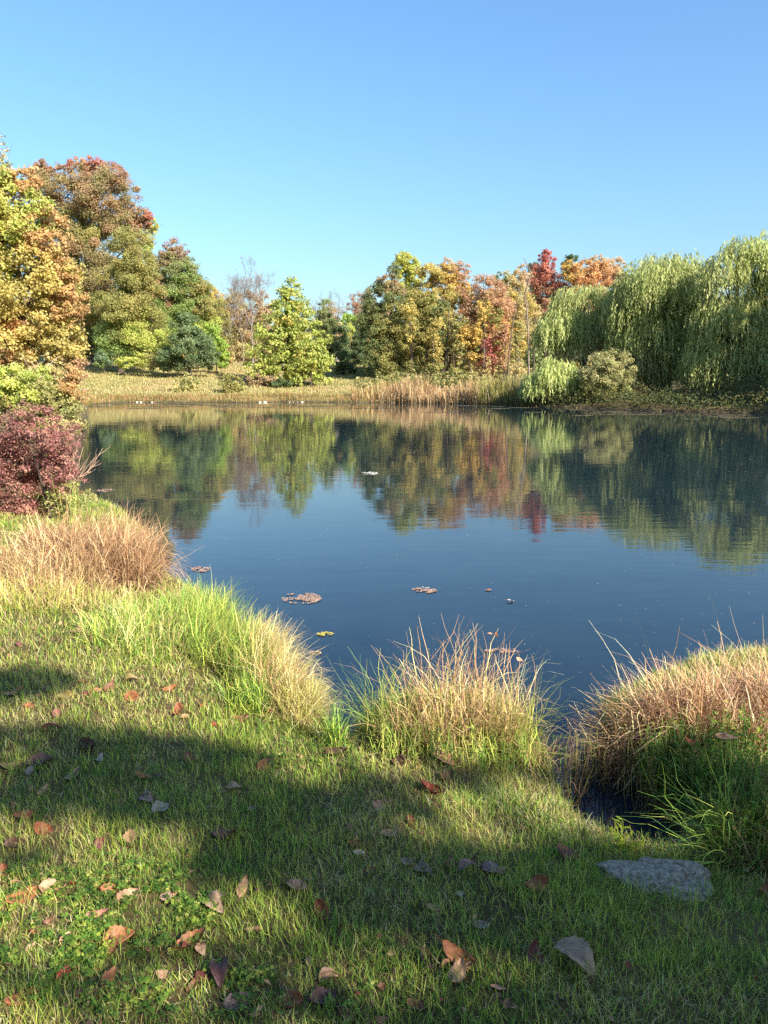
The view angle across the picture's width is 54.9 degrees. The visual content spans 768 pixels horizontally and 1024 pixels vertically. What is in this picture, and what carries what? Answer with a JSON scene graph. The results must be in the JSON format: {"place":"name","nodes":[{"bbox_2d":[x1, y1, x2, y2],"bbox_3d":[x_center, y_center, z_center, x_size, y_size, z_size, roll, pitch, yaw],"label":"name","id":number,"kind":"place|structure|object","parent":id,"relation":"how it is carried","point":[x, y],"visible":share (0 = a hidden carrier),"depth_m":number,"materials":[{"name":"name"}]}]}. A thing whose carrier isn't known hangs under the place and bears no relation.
{"place":"outdoors","nodes":[
{"label":"outdoors","id":0,"kind":"place"},
{"bbox_2d":[55,365,388,394],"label":"field grass","id":1,"kind":"structure","parent":0,"point":[173,383],"depth_m":80.48,"materials":[{"name":"plant"}]},
{"bbox_2d":[0,354,767,1023],"bbox_3d":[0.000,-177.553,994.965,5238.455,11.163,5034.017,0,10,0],"label":"ground","id":2,"kind":"structure","parent":0,"point":[376,894],"depth_m":2.52,"materials":[{"name":"plant"}]},
{"bbox_2d":[2,886,38,904],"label":"fallen leaf","id":3,"kind":"object","parent":2,"relation":"on","point":[35,888],"visible":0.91,"depth_m":2.35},
{"bbox_2d":[0,408,81,515],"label":"barberry shrub","id":4,"kind":"object","parent":2,"relation":"on","point":[21,464],"visible":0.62,"depth_m":9.17,"materials":[{"name":"red plant"}]},
{"bbox_2d":[0,361,90,443],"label":"shrub","id":5,"kind":"object","parent":2,"relation":"on","point":[11,389],"visible":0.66,"depth_m":18.50,"materials":[{"name":"green plant"}]},
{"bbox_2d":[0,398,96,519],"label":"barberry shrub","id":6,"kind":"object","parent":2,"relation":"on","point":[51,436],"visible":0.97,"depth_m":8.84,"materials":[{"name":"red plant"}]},
{"bbox_2d":[58,440,110,495],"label":"dead branch","id":7,"kind":"object","parent":6,"relation":"attached to","point":[90,468],"visible":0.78,"depth_m":8.98,"materials":[{"name":"wood"}]},
{"bbox_2d":[0,164,100,397],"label":"autumn tree","id":8,"kind":"object","parent":2,"relation":"on","point":[24,237],"visible":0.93,"depth_m":24.60,"materials":[{"name":"yellow plant"}]},
{"bbox_2d":[23,401,90,473],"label":"shrub","id":9,"kind":"object","parent":2,"relation":"on","point":[71,415],"visible":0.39,"depth_m":14.81,"materials":[{"name":"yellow plant"}]},
{"bbox_2d":[0,527,137,600],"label":"dry grass clump","id":10,"kind":"object","parent":2,"relation":"on","point":[8,569],"visible":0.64,"depth_m":6.04,"materials":[{"name":"plant"}]},
{"bbox_2d":[0,564,156,616],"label":"dry grass clump","id":11,"kind":"object","parent":2,"relation":"on","point":[72,599],"visible":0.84,"depth_m":5.54,"materials":[{"name":"plant"}]},
{"bbox_2d":[22,155,163,365],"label":"maple tree","id":12,"kind":"object","parent":2,"relation":"on","point":[84,211],"visible":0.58,"depth_m":93.03,"materials":[{"name":"brown plant"}]},
{"bbox_2d":[1,493,201,596],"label":"dry grass clump","id":13,"kind":"object","parent":2,"relation":"on","point":[127,555],"visible":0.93,"depth_m":6.57,"materials":[{"name":"plant"}]},
{"bbox_2d":[93,348,113,373],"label":"shrub","id":14,"kind":"object","parent":2,"relation":"on","point":[103,361],"visible":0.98,"depth_m":85.82,"materials":[{"name":"green plant"}]},
{"bbox_2d":[93,925,134,944],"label":"fallen leaf","id":15,"kind":"object","parent":2,"relation":"on","point":[117,930],"visible":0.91,"depth_m":2.16,"materials":[{"name":"plant"}]},
{"bbox_2d":[88,224,171,373],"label":"oak tree","id":16,"kind":"object","parent":2,"relation":"on","point":[131,295],"visible":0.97,"depth_m":85.61,"materials":[{"name":"green plant"}]},
{"bbox_2d":[113,350,160,376],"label":"shrub","id":17,"kind":"object","parent":2,"relation":"on","point":[139,361],"visible":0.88,"depth_m":84.80,"materials":[{"name":"yellow plant"}]},
{"bbox_2d":[65,581,223,670],"bbox_3d":[-1.627,0.800,5.108,1.068,0.516,1.652,0,10,0],"label":"sedge clump","id":18,"kind":"object","parent":2,"relation":"on","point":[116,632],"visible":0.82,"depth_m":4.88,"materials":[{"name":"plant"}]},
{"bbox_2d":[147,237,226,365],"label":"birch tree","id":19,"kind":"object","parent":2,"relation":"on","point":[179,270],"visible":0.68,"depth_m":93.24,"materials":[{"name":"green plant"}]},
{"bbox_2d":[153,311,220,375],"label":"cedar tree","id":20,"kind":"object","parent":2,"relation":"on","point":[196,340],"visible":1,"depth_m":83.21,"materials":[{"name":"green plant"}]},
{"bbox_2d":[170,373,205,391],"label":"bank bush","id":21,"kind":"object","parent":2,"relation":"on","point":[187,385],"visible":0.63,"depth_m":73.46,"materials":[{"name":"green plant"}]},
{"bbox_2d":[0,735,376,1018],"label":"clover","id":22,"kind":"object","parent":2,"relation":"on","point":[101,927],"visible":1,"depth_m":2.17,"materials":[{"name":"green plant"}]},
{"bbox_2d":[160,926,205,954],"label":"fallen leaf","id":23,"kind":"object","parent":22,"relation":"on","point":[188,934],"visible":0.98,"depth_m":2.15,"materials":[{"name":"plant"}]},
{"bbox_2d":[202,890,222,912],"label":"fallen leaf","id":24,"kind":"object","parent":22,"relation":"on","point":[213,895],"visible":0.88,"depth_m":2.29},
{"bbox_2d":[203,322,230,373],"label":"lime green shrub","id":25,"kind":"object","parent":2,"relation":"on","point":[219,342],"visible":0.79,"depth_m":88.49,"materials":[{"name":"green plant"}]},
{"bbox_2d":[209,951,227,989],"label":"fallen leaf","id":26,"kind":"object","parent":2,"relation":"on","point":[219,972],"visible":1,"depth_m":2.02,"materials":[{"name":"plant"}]},
{"bbox_2d":[152,567,290,688],"bbox_3d":[-1.167,0.814,5.051,1.004,0.779,2.364,-5,11,-26],"label":"sedge clump","id":27,"kind":"object","parent":2,"relation":"on","point":[218,611],"visible":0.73,"depth_m":4.74,"materials":[{"name":"plant"}]},
{"bbox_2d":[208,286,235,364],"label":"linden tree","id":28,"kind":"object","parent":2,"relation":"on","point":[215,292],"visible":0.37,"depth_m":104.30,"materials":[{"name":"yellow plant"}]},
{"bbox_2d":[217,373,244,392],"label":"bank bush","id":29,"kind":"object","parent":2,"relation":"on","point":[232,385],"visible":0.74,"depth_m":72.27,"materials":[{"name":"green plant"}]},
{"bbox_2d":[75,390,391,405],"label":"bank grass","id":30,"kind":"structure","parent":2,"relation":"on","point":[92,399],"depth_m":69.43,"materials":[{"name":"plant"}]},
{"bbox_2d":[217,276,254,365],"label":"bare tree","id":31,"kind":"object","parent":2,"relation":"on","point":[235,287],"visible":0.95,"depth_m":102.17,"materials":[{"name":"brown plant"}]},
{"bbox_2d":[220,991,252,1009],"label":"fallen leaf","id":32,"kind":"object","parent":2,"relation":"on","point":[230,997],"visible":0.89,"depth_m":1.95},
{"bbox_2d":[219,288,276,361],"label":"hickory tree","id":33,"kind":"object","parent":2,"relation":"on","point":[236,345],"visible":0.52,"depth_m":113.48,"materials":[{"name":"brown plant"}]},
{"bbox_2d":[207,661,288,719],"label":"sedge clump","id":34,"kind":"object","parent":2,"relation":"on","point":[252,691],"visible":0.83,"depth_m":3.97,"materials":[{"name":"plant"}]},
{"bbox_2d":[219,255,276,363],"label":"bare tree","id":35,"kind":"object","parent":2,"relation":"on","point":[257,280],"visible":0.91,"depth_m":106.74,"materials":[{"name":"grey plant"}]},
{"bbox_2d":[245,373,291,386],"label":"bank bush","id":36,"kind":"object","parent":2,"relation":"on","point":[276,382],"visible":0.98,"depth_m":77.51,"materials":[{"name":"brown plant"}]},
{"bbox_2d":[201,604,340,723],"bbox_3d":[-0.680,0.998,4.624,0.958,0.915,1.813,0,10,0],"label":"sedge clump","id":37,"kind":"object","parent":2,"relation":"on","point":[287,661],"visible":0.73,"depth_m":4.24,"materials":[{"name":"plant"}]},
{"bbox_2d":[269,989,302,1007],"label":"fallen leaf","id":38,"kind":"object","parent":2,"relation":"on","point":[296,994],"visible":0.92,"depth_m":1.97,"materials":[{"name":"plant"}]},
{"bbox_2d":[242,274,335,386],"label":"sycamore tree","id":39,"kind":"object","parent":2,"relation":"on","point":[289,322],"visible":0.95,"depth_m":77.31,"materials":[{"name":"green plant"}]},
{"bbox_2d":[253,667,353,735],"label":"sedge clump","id":40,"kind":"object","parent":2,"relation":"on","point":[305,714],"visible":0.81,"depth_m":3.89,"materials":[{"name":"plant"}]},
{"bbox_2d":[305,987,336,1003],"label":"fallen leaf","id":41,"kind":"object","parent":2,"relation":"on","point":[321,993],"visible":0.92,"depth_m":1.99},
{"bbox_2d":[312,299,340,362],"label":"juniper tree","id":42,"kind":"object","parent":2,"relation":"on","point":[327,326],"visible":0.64,"depth_m":96.44,"materials":[{"name":"green plant"}]},
{"bbox_2d":[307,696,366,754],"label":"sedge clump","id":43,"kind":"object","parent":2,"relation":"on","point":[336,736],"visible":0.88,"depth_m":3.57,"materials":[{"name":"plant"}]},
{"bbox_2d":[331,322,357,374],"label":"spruce tree","id":44,"kind":"object","parent":2,"relation":"on","point":[342,352],"visible":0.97,"depth_m":89.47,"materials":[{"name":"green plant"}]},
{"bbox_2d":[347,319,372,366],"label":"evergreen tree","id":45,"kind":"object","parent":2,"relation":"on","point":[356,345],"visible":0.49,"depth_m":100.49,"materials":[{"name":"green plant"}]},
{"bbox_2d":[345,286,376,359],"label":"tree","id":46,"kind":"object","parent":2,"relation":"on","point":[355,306],"visible":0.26,"depth_m":119.33,"materials":[{"name":"grey plant"}]},
{"bbox_2d":[349,380,386,399],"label":"reeds","id":47,"kind":"object","parent":2,"relation":"on","point":[355,392],"visible":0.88,"depth_m":69.45,"materials":[{"name":"plant"}]},
{"bbox_2d":[319,645,427,744],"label":"marsh grass clump","id":48,"kind":"object","parent":2,"relation":"on","point":[380,706],"visible":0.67,"depth_m":3.71,"materials":[{"name":"plant"}]},
{"bbox_2d":[0,584,763,1023],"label":"leaf litter","id":49,"kind":"object","parent":2,"relation":"on","point":[510,1004],"visible":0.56,"depth_m":2.32,"materials":[{"name":"plant"}]},
{"bbox_2d":[0,285,767,380],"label":"distant wood","id":50,"kind":"object","parent":2,"relation":"on","point":[538,358],"visible":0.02,"depth_m":131.99,"materials":[{"name":"green plant"}]},
{"bbox_2d":[353,262,421,378],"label":"ash tree","id":51,"kind":"object","parent":2,"relation":"on","point":[389,330],"visible":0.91,"depth_m":80.67,"materials":[{"name":"green plant"}]},
{"bbox_2d":[399,298,421,377],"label":"slender tree","id":52,"kind":"object","parent":2,"relation":"on","point":[410,335],"visible":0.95,"depth_m":78.67,"materials":[{"name":"yellow plant"}]},
{"bbox_2d":[390,250,436,307],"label":"tulip tree","id":53,"kind":"object","parent":2,"relation":"on","point":[407,268],"visible":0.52,"depth_m":85.73,"materials":[{"name":"yellow plant"}]},
{"bbox_2d":[396,262,454,377],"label":"elm tree","id":54,"kind":"object","parent":2,"relation":"on","point":[424,309],"visible":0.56,"depth_m":82.19,"materials":[{"name":"yellow plant"}]},
{"bbox_2d":[420,326,437,381],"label":"slender tree","id":55,"kind":"object","parent":2,"relation":"on","point":[427,339],"visible":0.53,"depth_m":79.90,"materials":[{"name":"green plant"}]},
{"bbox_2d":[376,373,482,404],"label":"reeds","id":56,"kind":"object","parent":2,"relation":"on","point":[410,389],"visible":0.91,"depth_m":66.31,"materials":[{"name":"plant"}]},
{"bbox_2d":[425,316,447,385],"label":"slender tree","id":57,"kind":"object","parent":2,"relation":"on","point":[439,349],"visible":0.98,"depth_m":76.97,"materials":[{"name":"yellow plant"}]},
{"bbox_2d":[427,298,450,380],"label":"slender tree","id":58,"kind":"object","parent":2,"relation":"on","point":[441,310],"visible":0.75,"depth_m":77.69,"materials":[{"name":"green plant"}]},
{"bbox_2d":[335,616,558,724],"bbox_3d":[0.451,0.988,3.977,0.974,1.039,1.170,7,12,35],"label":"marsh grass clump","id":59,"kind":"object","parent":2,"relation":"on","point":[467,682],"visible":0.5,"depth_m":3.87,"materials":[{"name":"plant"}]},
{"bbox_2d":[366,704,533,773],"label":"smartweed","id":60,"kind":"object","parent":2,"relation":"on","point":[383,742],"visible":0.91,"depth_m":3.41,"materials":[{"name":"green plant"}]},
{"bbox_2d":[423,256,477,368],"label":"cherry tree","id":61,"kind":"object","parent":2,"relation":"on","point":[448,293],"visible":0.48,"depth_m":83.04,"materials":[{"name":"orange plant"}]},
{"bbox_2d":[343,658,564,760],"bbox_3d":[0.316,1.059,3.587,1.170,0.685,0.706,0,10,0],"label":"marsh grass clump","id":62,"kind":"object","parent":2,"relation":"on","point":[476,719],"visible":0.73,"depth_m":3.57,"materials":[{"name":"plant"}]},
{"bbox_2d":[434,933,476,965],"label":"fallen leaf","id":63,"kind":"object","parent":2,"relation":"on","point":[453,953],"visible":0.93,"depth_m":2.14,"materials":[{"name":"plant"}]},
{"bbox_2d":[448,956,465,987],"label":"fallen leaf","id":64,"kind":"object","parent":2,"relation":"on","point":[460,962],"visible":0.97,"depth_m":2.08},
{"bbox_2d":[448,315,469,383],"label":"slender tree","id":65,"kind":"object","parent":2,"relation":"on","point":[457,324],"visible":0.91,"depth_m":76.92,"materials":[{"name":"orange plant"}]},
{"bbox_2d":[455,324,483,380],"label":"maple tree","id":66,"kind":"object","parent":2,"relation":"on","point":[471,342],"visible":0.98,"depth_m":76.66,"materials":[{"name":"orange plant"}]},
{"bbox_2d":[369,391,582,405],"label":"bank grass","id":67,"kind":"structure","parent":2,"relation":"on","point":[546,399],"depth_m":61.47,"materials":[{"name":"plant"}]},
{"bbox_2d":[472,299,493,380],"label":"slender tree","id":68,"kind":"object","parent":2,"relation":"on","point":[482,310],"visible":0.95,"depth_m":76.21,"materials":[{"name":"orange plant"}]},
{"bbox_2d":[457,272,517,355],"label":"maple tree","id":69,"kind":"object","parent":2,"relation":"on","point":[484,294],"visible":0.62,"depth_m":80.38,"materials":[{"name":"orange plant"}]},
{"bbox_2d":[474,331,501,376],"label":"sumac shrub","id":70,"kind":"object","parent":2,"relation":"on","point":[489,346],"visible":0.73,"depth_m":77.79,"materials":[{"name":"red plant"}]},
{"bbox_2d":[355,364,634,388],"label":"undergrowth","id":71,"kind":"object","parent":2,"relation":"on","point":[364,378],"visible":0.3,"depth_m":76.77,"materials":[{"name":"beige plant"}]},
{"bbox_2d":[488,307,504,378],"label":"slender tree","id":72,"kind":"object","parent":2,"relation":"on","point":[496,316],"visible":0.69,"depth_m":78.59,"materials":[{"name":"orange plant"}]},
{"bbox_2d":[470,373,533,405],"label":"reeds","id":73,"kind":"object","parent":2,"relation":"on","point":[490,392],"visible":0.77,"depth_m":60.94,"materials":[{"name":"plant"}]},
{"bbox_2d":[493,323,516,378],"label":"slender tree","id":74,"kind":"object","parent":2,"relation":"on","point":[504,333],"visible":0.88,"depth_m":77.03,"materials":[{"name":"orange plant"}]},
{"bbox_2d":[450,780,582,840],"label":"sedge clump","id":75,"kind":"object","parent":2,"relation":"on","point":[513,801],"visible":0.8,"depth_m":3.06,"materials":[{"name":"plant"}]},
{"bbox_2d":[506,321,526,379],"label":"slender tree","id":76,"kind":"object","parent":2,"relation":"on","point":[516,336],"visible":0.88,"depth_m":77.92,"materials":[{"name":"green plant"}]},
{"bbox_2d":[489,263,545,374],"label":"beech tree","id":77,"kind":"object","parent":2,"relation":"on","point":[512,284],"visible":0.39,"depth_m":84.25,"materials":[{"name":"orange plant"}]},
{"bbox_2d":[511,295,531,377],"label":"slender tree","id":78,"kind":"object","parent":2,"relation":"on","point":[520,308],"visible":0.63,"depth_m":82.37,"materials":[{"name":"orange plant"}]},
{"bbox_2d":[525,939,543,968],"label":"fallen leaf","id":79,"kind":"object","parent":2,"relation":"on","point":[533,944],"visible":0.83,"depth_m":2.17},
{"bbox_2d":[521,874,548,892],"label":"fallen leaf","id":80,"kind":"object","parent":2,"relation":"on","point":[544,879],"visible":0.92,"depth_m":2.49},
{"bbox_2d":[483,657,594,791],"bbox_3d":[0.757,1.095,3.726,0.680,0.788,0.819,-3,10,-17],"label":"marsh grass clump","id":81,"kind":"object","parent":2,"relation":"on","point":[531,719],"visible":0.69,"depth_m":3.71,"materials":[{"name":"plant"}]},
{"bbox_2d":[501,712,582,789],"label":"sedge clump","id":82,"kind":"object","parent":2,"relation":"on","point":[549,756],"visible":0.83,"depth_m":3.60,"materials":[{"name":"plant"}]},
{"bbox_2d":[524,248,570,364],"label":"red maple tree","id":83,"kind":"object","parent":2,"relation":"on","point":[543,286],"visible":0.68,"depth_m":85.91,"materials":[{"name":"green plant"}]},
{"bbox_2d":[516,354,588,404],"bbox_3d":[13.126,-10.208,57.118,5.234,3.948,4.419,6,11,29],"label":"young willow","id":84,"kind":"object","parent":2,"relation":"on","point":[546,376],"visible":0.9,"depth_m":56.16,"materials":[{"name":"green plant"}]},
{"bbox_2d":[546,933,595,979],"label":"fallen leaf","id":85,"kind":"object","parent":2,"relation":"on","point":[576,949],"visible":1,"depth_m":2.12,"materials":[{"name":"plant"}]},
{"bbox_2d":[527,283,623,377],"bbox_3d":[16.564,-14.368,62.474,8.820,9.652,5.142,0,10,0],"label":"willow tree","id":86,"kind":"object","parent":2,"relation":"on","point":[581,326],"visible":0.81,"depth_m":61.07,"materials":[{"name":"green plant"}]},
{"bbox_2d":[560,259,613,357],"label":"orange maple tree","id":87,"kind":"object","parent":2,"relation":"on","point":[575,275],"visible":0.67,"depth_m":83.97,"materials":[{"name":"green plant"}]},
{"bbox_2d":[580,254,627,361],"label":"fading maple tree","id":88,"kind":"object","parent":2,"relation":"on","point":[616,268],"visible":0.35,"depth_m":91.37,"materials":[{"name":"orange plant"}]},
{"bbox_2d":[576,348,637,402],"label":"willow shrub","id":89,"kind":"object","parent":2,"relation":"on","point":[616,372],"visible":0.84,"depth_m":54.52,"materials":[{"name":"green plant"}]},
{"bbox_2d":[560,713,681,817],"bbox_3d":[1.105,1.155,3.481,0.534,0.345,0.517,3,10,15],"label":"smartweed","id":90,"kind":"object","parent":2,"relation":"on","point":[585,768],"visible":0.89,"depth_m":3.45,"materials":[{"name":"green plant"}]},
{"bbox_2d":[594,816,651,857],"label":"smartweed","id":91,"kind":"object","parent":2,"relation":"on","point":[620,839],"visible":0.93,"depth_m":2.81,"materials":[{"name":"green plant"}]},
{"bbox_2d":[555,676,702,797],"bbox_3d":[1.237,1.115,3.695,0.810,0.639,0.803,0,10,0],"label":"dry grass clump","id":92,"kind":"object","parent":2,"relation":"on","point":[613,762],"visible":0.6,"depth_m":3.68,"materials":[{"name":"plant"}]},
{"bbox_2d":[527,366,767,413],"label":"bank brush","id":93,"kind":"object","parent":2,"relation":"on","point":[671,396],"visible":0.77,"depth_m":50.22,"materials":[{"name":"green plant"}]},
{"bbox_2d":[596,857,714,901],"bbox_3d":[0.954,1.287,2.572,0.407,0.097,0.222,0,10,0],"label":"flat rock","id":94,"kind":"object","parent":2,"relation":"on","point":[659,871],"visible":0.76,"depth_m":2.56,"materials":[{"name":"stone"}]},
{"bbox_2d":[598,248,727,395],"bbox_3d":[22.104,-14.679,58.568,10.349,11.752,7.241,0,10,0],"label":"willow tree","id":95,"kind":"object","parent":2,"relation":"on","point":[659,291],"visible":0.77,"depth_m":56.72,"materials":[{"name":"green plant"}]},
{"bbox_2d":[583,630,767,783],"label":"dry grass clump","id":96,"kind":"object","parent":2,"relation":"on","point":[708,699],"visible":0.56,"depth_m":3.57,"materials":[{"name":"plant"}]},
{"bbox_2d":[590,599,767,717],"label":"seed stalks","id":97,"kind":"object","parent":2,"relation":"on","point":[698,666],"visible":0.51,"depth_m":3.64,"materials":[{"name":"plant"}]},
{"bbox_2d":[602,737,767,877],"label":"sedge clump","id":98,"kind":"object","parent":2,"relation":"on","point":[710,836],"visible":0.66,"depth_m":2.79,"materials":[{"name":"plant"}]},
{"bbox_2d":[624,702,767,839],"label":"smartweed","id":99,"kind":"object","parent":2,"relation":"on","point":[689,757],"visible":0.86,"depth_m":3.22,"materials":[{"name":"green plant"}]},
{"bbox_2d":[648,742,767,882],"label":"sedge clump","id":100,"kind":"object","parent":2,"relation":"on","point":[754,851],"visible":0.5,"depth_m":2.85,"materials":[{"name":"plant"}]},
{"bbox_2d":[704,776,729,837],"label":"smartweed","id":101,"kind":"object","parent":2,"relation":"on","point":[718,803],"visible":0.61,"depth_m":2.88,"materials":[{"name":"green plant"}]},
{"bbox_2d":[672,700,766,768],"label":"smartweed","id":102,"kind":"object","parent":2,"relation":"on","point":[748,724],"visible":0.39,"depth_m":3.38,"materials":[{"name":"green plant"}]},
{"bbox_2d":[675,229,767,397],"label":"willow tree","id":103,"kind":"object","parent":2,"relation":"on","point":[739,317],"visible":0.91,"depth_m":52.43,"materials":[{"name":"green plant"}]},
{"bbox_2d":[0,0,767,359],"label":"sky","id":104,"kind":"structure","parent":0,"point":[320,142],"materials":[{"name":"blue"}]},
{"bbox_2d":[78,402,767,846],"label":"water","id":105,"kind":"structure","parent":0,"point":[460,508],"depth_m":9.58,"materials":[{"name":"liquid"}]},
{"bbox_2d":[90,403,757,419],"bbox_3d":[-0.383,-7.607,54.212,49.712,0.111,17.667,5,11,24],"label":"pond scum","id":106,"kind":"object","parent":105,"relation":"on","point":[732,416],"visible":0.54,"depth_m":53.03,"materials":[{"name":"green plant"}]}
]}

